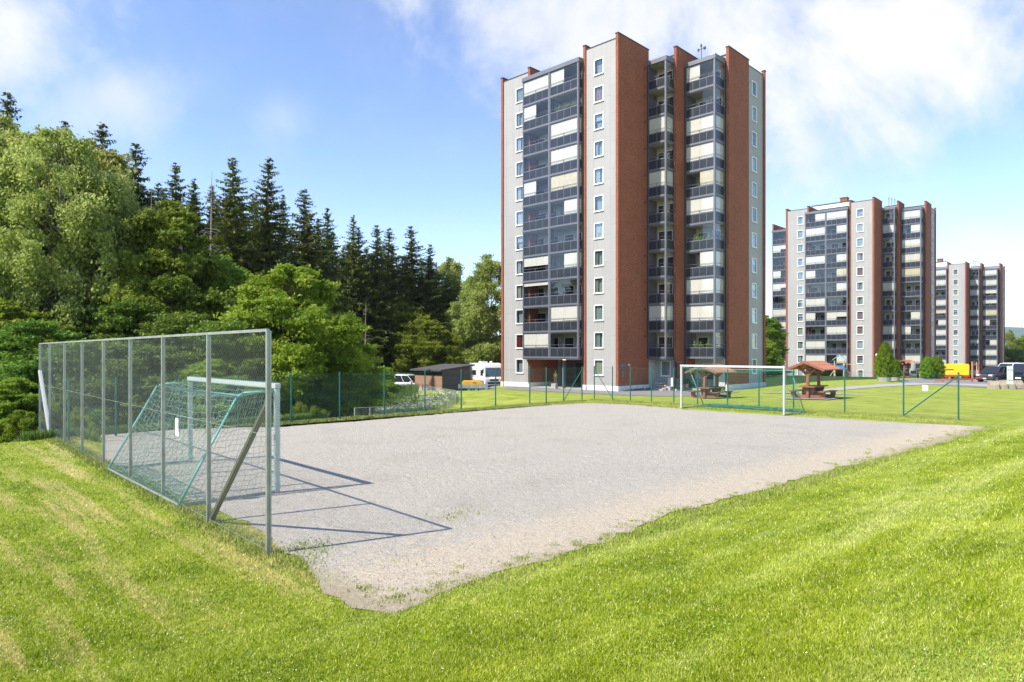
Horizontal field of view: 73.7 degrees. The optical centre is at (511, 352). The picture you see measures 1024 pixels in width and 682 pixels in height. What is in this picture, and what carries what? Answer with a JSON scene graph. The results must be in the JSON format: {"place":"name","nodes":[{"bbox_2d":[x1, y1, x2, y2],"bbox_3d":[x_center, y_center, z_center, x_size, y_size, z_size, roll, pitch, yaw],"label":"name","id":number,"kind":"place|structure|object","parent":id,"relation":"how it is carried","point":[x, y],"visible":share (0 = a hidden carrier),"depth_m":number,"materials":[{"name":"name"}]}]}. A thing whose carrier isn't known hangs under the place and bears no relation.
{"place":"outdoors","nodes":[
{"label":"outdoors","id":0,"kind":"place"},
{"bbox_2d":[72,428,101,442],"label":"verge","id":1,"kind":"structure","parent":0,"point":[94,436],"depth_m":21.28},
{"bbox_2d":[374,383,419,410],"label":"tall meadow grass","id":2,"kind":"structure","parent":0,"point":[408,390],"depth_m":49.50,"materials":[{"name":"plant"}]},
{"bbox_2d":[358,390,459,415],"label":"meadow grass","id":3,"kind":"structure","parent":0,"point":[434,407],"depth_m":43.86,"materials":[{"name":"plant"}]},
{"bbox_2d":[0,375,1023,681],"bbox_3d":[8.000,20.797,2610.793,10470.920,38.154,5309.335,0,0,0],"label":"ground","id":4,"kind":"structure","parent":0,"point":[1002,409],"depth_m":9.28,"materials":[{"name":"plant"}]},
{"bbox_2d":[0,92,21,133],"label":"spruce tree","id":5,"kind":"object","parent":4,"relation":"on","point":[7,104],"visible":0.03,"depth_m":57.40,"materials":[{"name":"green plant"}]},
{"bbox_2d":[0,409,35,442],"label":"bush","id":6,"kind":"object","parent":4,"relation":"on","point":[18,420],"visible":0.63,"depth_m":25.72,"materials":[{"name":"green plant"}]},
{"bbox_2d":[0,112,47,239],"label":"birch tree","id":7,"kind":"object","parent":4,"relation":"on","point":[8,123],"visible":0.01,"depth_m":43.76,"materials":[{"name":"green plant"}]},
{"bbox_2d":[0,376,62,441],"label":"bush","id":8,"kind":"object","parent":4,"relation":"on","point":[9,393],"visible":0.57,"depth_m":27.12,"materials":[{"name":"green plant"}]},
{"bbox_2d":[0,297,81,430],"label":"broadleaf tree","id":9,"kind":"object","parent":4,"relation":"on","point":[7,307],"visible":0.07,"depth_m":33.68,"materials":[{"name":"green plant"}]},
{"bbox_2d":[0,130,98,307],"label":"birch tree","id":10,"kind":"object","parent":4,"relation":"on","point":[19,139],"visible":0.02,"depth_m":39.97,"materials":[{"name":"green plant"}]},
{"bbox_2d":[0,318,101,428],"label":"broadleaf tree","id":11,"kind":"object","parent":4,"relation":"on","point":[19,363],"visible":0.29,"depth_m":29.85,"materials":[{"name":"green plant"}]},
{"bbox_2d":[32,403,71,432],"bbox_3d":[-17.383,3.015,25.847,1.610,2.240,1.547,0,0,12],"label":"bush","id":12,"kind":"object","parent":4,"relation":"on","point":[55,410],"visible":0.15,"depth_m":25.74,"materials":[{"name":"green plant"}]},
{"bbox_2d":[19,338,128,428],"bbox_3d":[-19.555,1.809,30.500,5.455,4.931,5.450,0,0,-5],"label":"broadleaf tree","id":13,"kind":"object","parent":4,"relation":"on","point":[36,357],"visible":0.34,"depth_m":29.48,"materials":[{"name":"green plant"}]},
{"bbox_2d":[0,124,148,335],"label":"birch tree","id":14,"kind":"object","parent":4,"relation":"on","point":[89,227],"visible":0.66,"depth_m":36.11,"materials":[{"name":"green plant"}]},
{"bbox_2d":[66,406,92,429],"bbox_3d":[-16.334,2.954,25.788,1.309,1.896,1.363,0,0,21],"label":"bush","id":15,"kind":"object","parent":4,"relation":"on","point":[77,417],"visible":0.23,"depth_m":25.53,"materials":[{"name":"green plant"}]},
{"bbox_2d":[1,136,158,311],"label":"birch tree","id":16,"kind":"object","parent":4,"relation":"on","point":[110,159],"visible":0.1,"depth_m":38.94,"materials":[{"name":"green plant"}]},
{"bbox_2d":[48,303,142,423],"bbox_3d":[-22.713,0.917,37.001,8.041,7.269,8.034,0,0,-5],"label":"broadleaf tree","id":17,"kind":"object","parent":4,"relation":"on","point":[77,328],"visible":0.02,"depth_m":35.43,"materials":[{"name":"green plant"}]},
{"bbox_2d":[84,410,110,428],"bbox_3d":[-15.523,2.921,25.385,1.173,1.632,1.127,0,0,21],"label":"bush","id":18,"kind":"object","parent":4,"relation":"on","point":[98,419],"visible":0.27,"depth_m":25.30,"materials":[{"name":"green plant"}]},
{"bbox_2d":[55,357,168,428],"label":"broadleaf tree","id":19,"kind":"object","parent":4,"relation":"on","point":[138,365],"visible":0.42,"depth_m":28.76,"materials":[{"name":"green plant"}]},
{"bbox_2d":[88,122,147,206],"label":"spruce tree","id":20,"kind":"object","parent":4,"relation":"on","point":[103,134],"visible":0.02,"depth_m":57.29,"materials":[{"name":"green plant"}]},
{"bbox_2d":[51,215,193,334],"bbox_3d":[-24.238,-2.042,41.879,8.180,13.287,8.008,0,0,44],"label":"birch tree","id":21,"kind":"object","parent":4,"relation":"on","point":[85,303],"visible":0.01,"depth_m":40.23,"materials":[{"name":"green plant"}]},
{"bbox_2d":[72,298,202,364],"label":"broadleaf tree","id":22,"kind":"object","parent":4,"relation":"on","point":[117,322],"visible":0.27,"depth_m":34.84,"materials":[{"name":"green plant"}]},
{"bbox_2d":[96,344,198,422],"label":"broadleaf tree","id":23,"kind":"object","parent":4,"relation":"on","point":[173,349],"visible":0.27,"depth_m":30.20,"materials":[{"name":"green plant"}]},
{"bbox_2d":[126,143,171,217],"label":"spruce tree","id":24,"kind":"object","parent":4,"relation":"on","point":[141,193],"visible":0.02,"depth_m":60.10,"materials":[{"name":"green plant"}]},
{"bbox_2d":[38,329,273,555],"bbox_3d":[-9.942,1.365,16.638,0.108,3.370,19.922,0,0,-42],"label":"backstop fence","id":25,"kind":"object","parent":4,"relation":"on","point":[266,412],"visible":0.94,"depth_m":12.42,"materials":[{"name":"grey"}]},
{"bbox_2d":[83,199,238,344],"bbox_3d":[-20.056,-2.099,39.859,9.233,13.594,9.292,0,0,-23],"label":"broadleaf tree","id":26,"kind":"object","parent":4,"relation":"on","point":[159,240],"visible":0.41,"depth_m":38.24,"materials":[{"name":"green plant"}]},
{"bbox_2d":[6,412,329,442],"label":"verge weeds","id":27,"kind":"object","parent":4,"relation":"on","point":[35,436],"visible":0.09,"depth_m":23.51,"materials":[{"name":"plant"}]},
{"bbox_2d":[132,312,220,379],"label":"broadleaf tree","id":28,"kind":"object","parent":4,"relation":"on","point":[164,326],"visible":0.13,"depth_m":33.77,"materials":[{"name":"green plant"}]},
{"bbox_2d":[156,162,201,254],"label":"spruce tree","id":29,"kind":"object","parent":4,"relation":"on","point":[175,195],"visible":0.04,"depth_m":61.66,"materials":[{"name":"green plant"}]},
{"bbox_2d":[183,179,219,254],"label":"spruce tree","id":30,"kind":"object","parent":4,"relation":"on","point":[194,197],"visible":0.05,"depth_m":63.27,"materials":[{"name":"green plant"}]},
{"bbox_2d":[189,186,225,254],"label":"spruce tree","id":31,"kind":"object","parent":4,"relation":"on","point":[213,214],"visible":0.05,"depth_m":63.63,"materials":[{"name":"green plant"}]},
{"bbox_2d":[170,254,253,333],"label":"broadleaf tree","id":32,"kind":"object","parent":4,"relation":"on","point":[235,279],"visible":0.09,"depth_m":42.87,"materials":[{"name":"green plant"}]},
{"bbox_2d":[200,179,223,253],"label":"dead spruce","id":33,"kind":"object","parent":4,"relation":"on","point":[210,224],"visible":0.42,"depth_m":53.92,"materials":[{"name":"grey wood"}]},
{"bbox_2d":[165,358,260,421],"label":"broadleaf tree","id":34,"kind":"object","parent":4,"relation":"on","point":[183,373],"visible":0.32,"depth_m":30.08,"materials":[{"name":"green plant"}]},
{"bbox_2d":[152,318,286,422],"bbox_3d":[-14.193,1.308,32.928,6.531,5.904,6.525,0,0,-36],"label":"broadleaf tree","id":35,"kind":"object","parent":4,"relation":"on","point":[212,326],"visible":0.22,"depth_m":31.93,"materials":[{"name":"green plant"}]},
{"bbox_2d":[193,157,283,292],"bbox_3d":[-24.084,-5.787,58.187,15.266,21.384,13.336,0,1,-7],"label":"spruce tree","id":36,"kind":"object","parent":4,"relation":"on","point":[233,244],"visible":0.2,"depth_m":57.52,"materials":[{"name":"green plant"}]},
{"bbox_2d":[219,357,301,418],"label":"broadleaf tree","id":37,"kind":"object","parent":4,"relation":"on","point":[285,388],"visible":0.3,"depth_m":31.24,"materials":[{"name":"green plant"}]},
{"bbox_2d":[241,158,295,280],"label":"spruce tree","id":38,"kind":"object","parent":4,"relation":"on","point":[265,227],"visible":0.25,"depth_m":61.41,"materials":[{"name":"green plant"}]},
{"bbox_2d":[275,194,295,262],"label":"spruce tree","id":39,"kind":"object","parent":4,"relation":"on","point":[283,218],"visible":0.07,"depth_m":65.49,"materials":[{"name":"green plant"}]},
{"bbox_2d":[213,263,378,416],"bbox_3d":[-11.665,-0.197,35.914,9.212,9.198,9.148,0,0,-11],"label":"broadleaf tree","id":40,"kind":"object","parent":4,"relation":"on","point":[306,319],"visible":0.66,"depth_m":34.63,"materials":[{"name":"green plant"}]},
{"bbox_2d":[67,367,582,439],"bbox_3d":[-4.927,1.930,30.165,25.191,2.240,0.072,0,0,-45],"label":"pitch fence","id":41,"kind":"object","parent":4,"relation":"on","point":[291,404],"visible":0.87,"depth_m":28.01,"materials":[{"name":"green metal"}]},
{"bbox_2d":[268,188,383,365],"bbox_3d":[-17.668,-4.719,59.662,13.874,19.078,13.157,-1,2,-2],"label":"spruce tree","id":42,"kind":"object","parent":4,"relation":"on","point":[303,238],"visible":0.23,"depth_m":59.45,"materials":[{"name":"green plant"}]},
{"bbox_2d":[312,208,355,315],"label":"spruce tree","id":43,"kind":"object","parent":4,"relation":"on","point":[329,236],"visible":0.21,"depth_m":83.72,"materials":[{"name":"green plant"}]},
{"bbox_2d":[297,358,372,416],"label":"broadleaf tree","id":44,"kind":"object","parent":4,"relation":"on","point":[321,403],"visible":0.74,"depth_m":35.01,"materials":[{"name":"green plant"}]},
{"bbox_2d":[302,338,387,415],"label":"broadleaf tree","id":45,"kind":"object","parent":4,"relation":"on","point":[370,350],"visible":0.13,"depth_m":39.08,"materials":[{"name":"green plant"}]},
{"bbox_2d":[335,393,376,415],"bbox_3d":[-8.543,3.147,36.769,2.395,2.120,2.494,0,0,-44],"label":"bush","id":46,"kind":"object","parent":4,"relation":"on","point":[366,402],"visible":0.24,"depth_m":36.46,"materials":[{"name":"green plant"}]},
{"bbox_2d":[330,215,383,365],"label":"spruce tree","id":47,"kind":"object","parent":4,"relation":"on","point":[353,281],"visible":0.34,"depth_m":83.35,"materials":[{"name":"green plant"}]},
{"bbox_2d":[342,228,397,340],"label":"spruce tree","id":48,"kind":"object","parent":4,"relation":"on","point":[367,295],"visible":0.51,"depth_m":83.67,"materials":[{"name":"green plant"}]},
{"bbox_2d":[358,363,398,391],"bbox_3d":[-12.499,2.557,55.377,6.451,4.283,6.717,0,0,-44],"label":"bush","id":49,"kind":"object","parent":4,"relation":"on","point":[388,374],"visible":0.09,"depth_m":54.69,"materials":[{"name":"green plant"}]},
{"bbox_2d":[353,225,412,373],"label":"spruce tree","id":50,"kind":"object","parent":4,"relation":"on","point":[382,292],"visible":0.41,"depth_m":85.52,"materials":[{"name":"green plant"}]},
{"bbox_2d":[382,380,401,399],"bbox_3d":[-9.683,3.168,52.091,3.595,2.203,3.743,0,0,12],"label":"bush","id":51,"kind":"object","parent":4,"relation":"on","point":[392,388],"visible":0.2,"depth_m":51.99,"materials":[{"name":"green plant"}]},
{"bbox_2d":[366,228,422,374],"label":"spruce tree","id":52,"kind":"object","parent":4,"relation":"on","point":[394,275],"visible":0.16,"depth_m":88.91,"materials":[{"name":"green plant"}]},
{"bbox_2d":[354,385,455,415],"bbox_3d":[-5.971,3.381,49.569,4.398,1.848,33.087,0,0,-2],"label":"meadow fence","id":53,"kind":"object","parent":4,"relation":"on","point":[429,401],"visible":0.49,"depth_m":38.77,"materials":[{"name":"grey"}]},
{"bbox_2d":[375,299,435,374],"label":"broadleaf tree","id":54,"kind":"object","parent":4,"relation":"on","point":[416,318],"visible":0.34,"depth_m":85.17,"materials":[{"name":"green plant"}]},
{"bbox_2d":[356,390,457,415],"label":"cow parsley flowers","id":55,"kind":"object","parent":4,"relation":"on","point":[375,413],"visible":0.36,"depth_m":43.98,"materials":[{"name":"white plant"}]},
{"bbox_2d":[395,256,420,350],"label":"spruce tree","id":56,"kind":"object","parent":4,"relation":"on","point":[406,279],"visible":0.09,"depth_m":90.07,"materials":[{"name":"green plant"}]},
{"bbox_2d":[391,226,454,359],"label":"spruce tree","id":57,"kind":"object","parent":4,"relation":"on","point":[413,263],"visible":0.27,"depth_m":91.69,"materials":[{"name":"green plant"}]},
{"bbox_2d":[392,319,466,374],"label":"broadleaf tree","id":58,"kind":"object","parent":4,"relation":"on","point":[442,343],"visible":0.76,"depth_m":82.25,"materials":[{"name":"green plant"}]},
{"bbox_2d":[412,244,462,354],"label":"spruce tree","id":59,"kind":"object","parent":4,"relation":"on","point":[431,273],"visible":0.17,"depth_m":93.15,"materials":[{"name":"green plant"}]},
{"bbox_2d":[410,364,474,390],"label":"shed","id":60,"kind":"structure","parent":4,"relation":"on","point":[447,371],"depth_m":73.46,"materials":[{"name":"wood"}]},
{"bbox_2d":[435,256,466,348],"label":"birch tree","id":61,"kind":"object","parent":4,"relation":"on","point":[455,270],"visible":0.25,"depth_m":95.73,"materials":[{"name":"green plant"}]},
{"bbox_2d":[438,262,467,352],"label":"spruce tree","id":62,"kind":"object","parent":4,"relation":"on","point":[451,298],"visible":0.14,"depth_m":95.79,"materials":[{"name":"green plant"}]},
{"bbox_2d":[440,278,499,363],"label":"birch tree","id":63,"kind":"object","parent":4,"relation":"on","point":[457,322],"visible":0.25,"depth_m":90.92,"materials":[{"name":"green plant"}]},
{"bbox_2d":[454,253,500,363],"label":"birch tree","id":64,"kind":"object","parent":4,"relation":"on","point":[481,319],"visible":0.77,"depth_m":88.20,"materials":[{"name":"green plant"}]},
{"bbox_2d":[1,476,1023,681],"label":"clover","id":65,"kind":"object","parent":4,"relation":"on","point":[924,668],"depth_m":5.76,"materials":[{"name":"plant"}]},
{"bbox_2d":[43,398,996,614],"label":"tall grass","id":66,"kind":"structure","parent":4,"relation":"on","point":[73,448],"depth_m":13.74,"materials":[{"name":"plant"}]},
{"bbox_2d":[98,403,984,614],"bbox_3d":[0.882,2.738,23.764,26.284,0.001,21.458,0,0,-43],"label":"gravel pitch","id":67,"kind":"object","parent":4,"relation":"on","point":[535,443],"visible":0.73,"depth_m":15.41,"materials":[{"name":"gravel"}]},
{"bbox_2d":[107,376,280,506],"bbox_3d":[-6.970,1.669,14.600,1.897,2.143,5.227,0,0,-43],"label":"football goal","id":68,"kind":"object","parent":67,"relation":"on","point":[276,387],"visible":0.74,"depth_m":13.72,"materials":[{"name":"white"}]},
{"bbox_2d":[26,450,854,600],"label":"gravel stones","id":69,"kind":"object","parent":67,"relation":"on","point":[453,519],"visible":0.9,"depth_m":11.00,"materials":[{"name":"gravel"}]},
{"bbox_2d":[233,441,953,591],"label":"weeds","id":70,"kind":"object","parent":67,"relation":"on","point":[468,510],"visible":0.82,"depth_m":9.52,"materials":[{"name":"green plant"}]},
{"bbox_2d":[365,424,985,606],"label":"edge weeds","id":71,"kind":"object","parent":67,"relation":"on","point":[528,557],"visible":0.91,"depth_m":10.06,"materials":[{"name":"green plant"}]},
{"bbox_2d":[500,32,765,390],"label":"apartment tower","id":72,"kind":"structure","parent":4,"relation":"on","point":[633,206],"depth_m":69.65,"materials":[{"name":"concrete"}]},
{"bbox_2d":[575,362,582,385],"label":"entrance door","id":73,"kind":"structure","parent":72,"relation":"in","point":[578,365],"depth_m":76.06,"materials":[{"name":"glass"}]},
{"bbox_2d":[593,84,603,103],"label":"window","id":74,"kind":"structure","parent":72,"relation":"in","point":[599,90],"depth_m":68.08,"materials":[{"name":"glass"}]},
{"bbox_2d":[593,222,603,239],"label":"window","id":75,"kind":"structure","parent":72,"relation":"in","point":[598,227],"depth_m":68.08,"materials":[{"name":"glass"}]},
{"bbox_2d":[593,277,603,293],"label":"window","id":76,"kind":"structure","parent":72,"relation":"in","point":[602,278],"depth_m":68.13,"materials":[{"name":"white paint"}]},
{"bbox_2d":[593,359,603,375],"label":"window","id":77,"kind":"structure","parent":72,"relation":"in","point":[598,363],"depth_m":68.05,"materials":[{"name":"glass"}]},
{"bbox_2d":[594,304,603,320],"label":"window","id":78,"kind":"structure","parent":72,"relation":"in","point":[598,309],"depth_m":68.08,"materials":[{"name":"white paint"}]},
{"bbox_2d":[680,365,804,414],"bbox_3d":[10.806,1.675,32.236,2.230,2.130,5.200,0,0,-44],"label":"football goal","id":79,"kind":"object","parent":4,"relation":"on","point":[784,409],"visible":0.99,"depth_m":32.10,"materials":[{"name":"white"}]},
{"bbox_2d":[766,358,779,376],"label":"broadleaf tree","id":80,"kind":"object","parent":4,"relation":"on","point":[773,360],"visible":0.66,"depth_m":99.65,"materials":[{"name":"green plant"}]},
{"bbox_2d":[766,338,781,373],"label":"broadleaf tree","id":81,"kind":"object","parent":4,"relation":"on","point":[771,349],"visible":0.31,"depth_m":102.67,"materials":[{"name":"green plant"}]},
{"bbox_2d":[594,366,958,418],"bbox_3d":[11.525,1.930,34.175,18.530,2.240,0.072,0,0,44],"label":"pitch fence","id":82,"kind":"object","parent":4,"relation":"on","point":[759,390],"visible":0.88,"depth_m":33.19,"materials":[{"name":"green metal"}]},
{"bbox_2d":[766,315,789,371],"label":"broadleaf tree","id":83,"kind":"object","parent":4,"relation":"on","point":[774,332],"visible":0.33,"depth_m":111.01,"materials":[{"name":"green plant"}]},
{"bbox_2d":[781,397,845,398],"bbox_3d":[19.688,2.979,44.600,3.000,0.082,3.200,0,0,44],"label":"picnic pad","id":84,"kind":"object","parent":4,"relation":"on","point":[816,398],"visible":0.52,"depth_m":44.12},
{"bbox_2d":[785,361,841,398],"bbox_3d":[19.688,1.766,44.600,2.531,2.418,3.105,0,0,44],"label":"picnic shelter","id":85,"kind":"object","parent":84,"relation":"on","point":[822,366],"visible":0.93,"depth_m":44.01,"materials":[{"name":"wood"}]},
{"bbox_2d":[772,197,935,377],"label":"apartment tower","id":86,"kind":"structure","parent":4,"relation":"on","point":[853,282],"depth_m":129.09,"materials":[{"name":"grey brick"}]},
{"bbox_2d":[877,377,891,381],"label":"planter","id":87,"kind":"object","parent":4,"relation":"on","point":[887,379],"visible":0.86,"depth_m":72.50,"materials":[{"name":"concrete"}]},
{"bbox_2d":[874,341,895,377],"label":"cypress tree","id":88,"kind":"object","parent":87,"relation":"in","point":[886,354],"visible":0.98,"depth_m":72.55,"materials":[{"name":"green plant"}]},
{"bbox_2d":[796,383,986,393],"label":"footpath","id":89,"kind":"structure","parent":4,"relation":"on","point":[865,386],"depth_m":63.63,"materials":[{"name":"asphalt"}]},
{"bbox_2d":[919,356,936,378],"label":"cypress tree","id":90,"kind":"object","parent":4,"relation":"on","point":[927,366],"visible":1,"depth_m":79.57,"materials":[{"name":"green plant"}]},
{"bbox_2d":[932,356,945,378],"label":"cypress tree","id":91,"kind":"object","parent":4,"relation":"on","point":[939,363],"visible":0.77,"depth_m":79.96,"materials":[{"name":"green plant"}]},
{"bbox_2d":[899,378,1023,388],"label":"parking","id":92,"kind":"structure","parent":4,"relation":"on","point":[919,380],"depth_m":73.25,"materials":[{"name":"asphalt"}]},
{"bbox_2d":[919,364,969,378],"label":"delivery van","id":93,"kind":"object","parent":92,"relation":"on","point":[963,370],"visible":0.4,"depth_m":94.82,"materials":[{"name":"yellow paint"}]},
{"bbox_2d":[976,366,1006,381],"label":"parked car","id":94,"kind":"object","parent":92,"relation":"on","point":[995,373],"visible":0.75,"depth_m":72.24,"materials":[{"name":"grey paint"}]},
{"bbox_2d":[1013,364,1023,380],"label":"parked car","id":95,"kind":"object","parent":92,"relation":"on","point":[1018,371],"visible":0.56,"depth_m":71.63,"materials":[{"name":"black paint"}]},
{"bbox_2d":[936,258,1004,378],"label":"apartment tower","id":96,"kind":"structure","parent":4,"relation":"on","point":[970,315],"depth_m":185.55,"materials":[{"name":"concrete"}]},
{"bbox_2d":[1005,329,1018,359],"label":"broadleaf tree","id":97,"kind":"object","parent":4,"relation":"on","point":[1010,341],"visible":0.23,"depth_m":213.88,"materials":[{"name":"green plant"}]},
{"bbox_2d":[1005,348,1023,362],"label":"broadleaf tree","id":98,"kind":"object","parent":4,"relation":"on","point":[1012,354],"visible":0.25,"depth_m":202.89,"materials":[{"name":"green plant"}]},
{"bbox_2d":[0,0,1023,334],"label":"sky","id":99,"kind":"structure","parent":0,"point":[387,113],"materials":[{"name":"blue"}]},
{"bbox_2d":[472,386,737,395],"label":"forecourt road","id":100,"kind":"structure","parent":0,"point":[658,392],"depth_m":64.56,"materials":[{"name":"asphalt"}]},
{"bbox_2d":[392,374,414,385],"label":"parked car","id":101,"kind":"object","parent":100,"relation":"on","point":[400,379],"visible":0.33,"depth_m":79.21,"materials":[{"name":"white paint"}]},
{"bbox_2d":[458,384,497,390],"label":"flatbed trailer","id":102,"kind":"object","parent":100,"relation":"on","point":[473,387],"visible":0.62,"depth_m":67.75,"materials":[{"name":"grey"}]},
{"bbox_2d":[467,361,500,385],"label":"motorhome","id":103,"kind":"object","parent":100,"relation":"on","point":[482,367],"visible":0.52,"depth_m":79.34,"materials":[{"name":"white paint"}]},
{"bbox_2d":[1005,327,1023,344],"bbox_3d":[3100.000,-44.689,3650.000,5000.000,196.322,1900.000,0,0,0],"label":"hills","id":104,"kind":"structure","parent":0,"point":[1018,331],"depth_m":3144.33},
{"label":"picnic pad","id":105,"kind":"structure","parent":0,"visible":0},
{"bbox_2d":[899,360,919,377],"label":"picnic shelter","id":106,"kind":"object","parent":105,"relation":"on","point":[904,364],"visible":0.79,"depth_m":91.31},
{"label":"picnic pad","id":107,"kind":"structure","parent":0,"visible":0},
{"bbox_2d":[685,364,736,398],"bbox_3d":[14.399,2.096,49.400,2.531,2.418,3.105,0,0,44],"label":"picnic shelter","id":108,"kind":"object","parent":107,"relation":"on","point":[712,389],"visible":0.79,"depth_m":48.87,"materials":[{"name":"wood"}]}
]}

